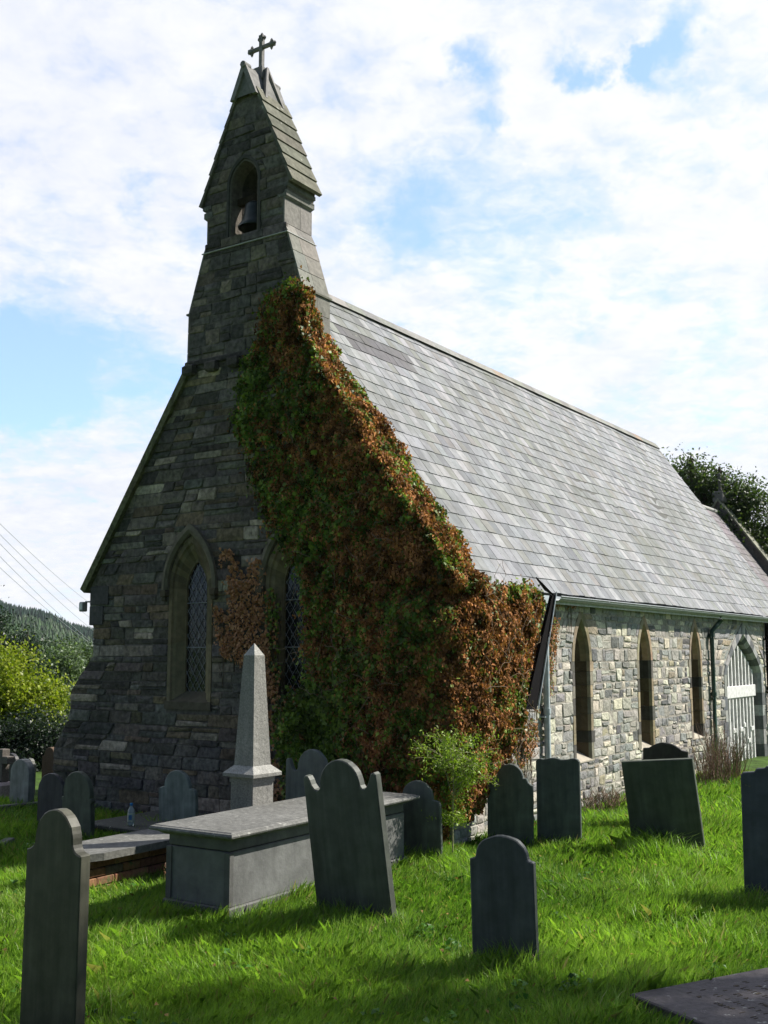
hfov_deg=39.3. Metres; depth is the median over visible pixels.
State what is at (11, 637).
conifer tree
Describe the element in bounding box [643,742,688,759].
headstone
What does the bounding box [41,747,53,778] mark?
headstone
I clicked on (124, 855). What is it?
brick tomb
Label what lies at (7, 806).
kerb
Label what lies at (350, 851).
headstone
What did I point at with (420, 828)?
headstone
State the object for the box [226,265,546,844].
ivy
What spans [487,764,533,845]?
headstone
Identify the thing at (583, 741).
window
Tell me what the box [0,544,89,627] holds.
overhead wire
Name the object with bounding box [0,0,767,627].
sky
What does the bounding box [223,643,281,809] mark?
obelisk
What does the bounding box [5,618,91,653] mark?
hills
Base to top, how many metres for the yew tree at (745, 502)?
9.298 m
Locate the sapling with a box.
[408,723,505,854]
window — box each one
[160,524,218,710]
[255,516,319,712]
[570,612,594,762]
[636,616,655,750]
[688,619,704,739]
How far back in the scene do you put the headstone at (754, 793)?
9.98 m
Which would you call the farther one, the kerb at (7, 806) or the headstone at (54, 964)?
the kerb at (7, 806)
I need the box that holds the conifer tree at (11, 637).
[0,585,59,677]
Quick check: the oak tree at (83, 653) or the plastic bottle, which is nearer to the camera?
the plastic bottle
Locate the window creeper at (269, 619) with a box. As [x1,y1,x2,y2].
[263,587,283,698]
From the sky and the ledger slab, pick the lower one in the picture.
the ledger slab
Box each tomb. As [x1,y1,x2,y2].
[82,829,170,888]
[95,810,205,835]
[148,792,419,921]
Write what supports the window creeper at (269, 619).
attached to the church
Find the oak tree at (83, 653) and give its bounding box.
[29,628,92,683]
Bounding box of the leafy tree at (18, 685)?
[0,629,75,731]
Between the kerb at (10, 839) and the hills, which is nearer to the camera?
the kerb at (10, 839)
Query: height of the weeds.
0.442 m
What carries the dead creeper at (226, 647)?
attached to the church
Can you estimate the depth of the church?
15.93 m
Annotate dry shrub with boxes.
[581,783,626,811]
[684,717,755,785]
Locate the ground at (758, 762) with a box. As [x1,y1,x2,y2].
[0,756,767,1023]
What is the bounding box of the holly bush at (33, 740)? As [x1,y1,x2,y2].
[0,695,68,771]
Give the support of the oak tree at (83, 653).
on the ground at (758, 762)
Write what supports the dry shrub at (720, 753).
on the ground at (758, 762)
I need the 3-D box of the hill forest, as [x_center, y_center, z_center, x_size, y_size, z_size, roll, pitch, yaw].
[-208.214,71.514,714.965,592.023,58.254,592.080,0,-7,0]
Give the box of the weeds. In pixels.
[0,842,726,1023]
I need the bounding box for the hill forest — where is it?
[0,601,93,651]
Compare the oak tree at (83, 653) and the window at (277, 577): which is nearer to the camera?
the window at (277, 577)
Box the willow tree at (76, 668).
[22,636,90,728]
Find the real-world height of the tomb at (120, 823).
0.245 m
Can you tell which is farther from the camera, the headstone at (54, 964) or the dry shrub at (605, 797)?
the dry shrub at (605, 797)
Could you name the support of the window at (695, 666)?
in the church
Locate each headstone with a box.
[9,753,18,780]
[9,759,34,803]
[20,808,89,1023]
[29,758,35,793]
[37,773,64,823]
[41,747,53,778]
[62,771,95,836]
[159,770,197,820]
[285,749,327,799]
[304,759,396,927]
[403,780,442,859]
[470,835,539,971]
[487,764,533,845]
[536,757,581,845]
[621,758,705,852]
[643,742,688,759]
[741,766,767,899]
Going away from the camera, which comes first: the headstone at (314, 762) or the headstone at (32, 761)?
the headstone at (314, 762)
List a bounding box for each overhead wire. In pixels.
[0,524,83,598]
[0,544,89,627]
[4,571,92,644]
[11,568,92,642]
[25,559,84,613]
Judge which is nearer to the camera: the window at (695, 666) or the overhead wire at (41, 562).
the window at (695, 666)
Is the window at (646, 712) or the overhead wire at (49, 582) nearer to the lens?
the window at (646, 712)
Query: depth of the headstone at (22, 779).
16.04 m
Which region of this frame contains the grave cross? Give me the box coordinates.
[0,748,13,798]
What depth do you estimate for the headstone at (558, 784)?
12.86 m
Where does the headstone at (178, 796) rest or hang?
on the ground at (758, 762)
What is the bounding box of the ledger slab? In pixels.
[630,967,767,1023]
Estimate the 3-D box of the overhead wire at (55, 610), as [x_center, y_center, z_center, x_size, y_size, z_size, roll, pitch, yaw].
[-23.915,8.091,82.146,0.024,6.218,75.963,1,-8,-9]
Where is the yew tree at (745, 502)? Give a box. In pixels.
[662,442,767,554]
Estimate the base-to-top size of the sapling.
1.601 m
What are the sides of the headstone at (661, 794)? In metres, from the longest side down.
1.412 x 0.822 x 0.090 m
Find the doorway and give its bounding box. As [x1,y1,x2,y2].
[723,623,767,760]
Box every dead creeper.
[211,547,297,801]
[517,604,579,784]
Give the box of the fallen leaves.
[2,784,748,1023]
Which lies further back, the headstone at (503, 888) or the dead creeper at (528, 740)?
the dead creeper at (528, 740)
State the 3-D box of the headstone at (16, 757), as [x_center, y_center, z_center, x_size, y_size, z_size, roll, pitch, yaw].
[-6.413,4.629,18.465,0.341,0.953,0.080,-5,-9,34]
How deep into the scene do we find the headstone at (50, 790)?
14.04 m
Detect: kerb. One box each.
[0,801,37,813]
[0,838,14,845]
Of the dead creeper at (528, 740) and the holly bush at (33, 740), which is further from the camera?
the holly bush at (33, 740)
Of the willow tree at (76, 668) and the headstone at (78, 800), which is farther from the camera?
the willow tree at (76, 668)
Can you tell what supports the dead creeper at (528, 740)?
attached to the church
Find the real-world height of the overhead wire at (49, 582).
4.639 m
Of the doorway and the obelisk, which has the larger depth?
the doorway
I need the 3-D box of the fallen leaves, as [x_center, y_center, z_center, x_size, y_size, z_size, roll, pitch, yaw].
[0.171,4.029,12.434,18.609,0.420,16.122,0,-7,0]
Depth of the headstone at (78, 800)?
13.30 m
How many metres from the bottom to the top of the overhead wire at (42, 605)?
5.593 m
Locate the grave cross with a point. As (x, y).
(6, 759)
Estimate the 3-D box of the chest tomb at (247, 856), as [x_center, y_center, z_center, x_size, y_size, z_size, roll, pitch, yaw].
[-0.875,3.433,10.779,0.997,0.909,3.143,-5,-9,33]
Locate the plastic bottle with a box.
[127,803,134,825]
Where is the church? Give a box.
[53,33,767,846]
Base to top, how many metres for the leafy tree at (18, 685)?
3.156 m
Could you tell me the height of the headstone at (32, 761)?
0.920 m
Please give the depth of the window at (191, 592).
15.29 m

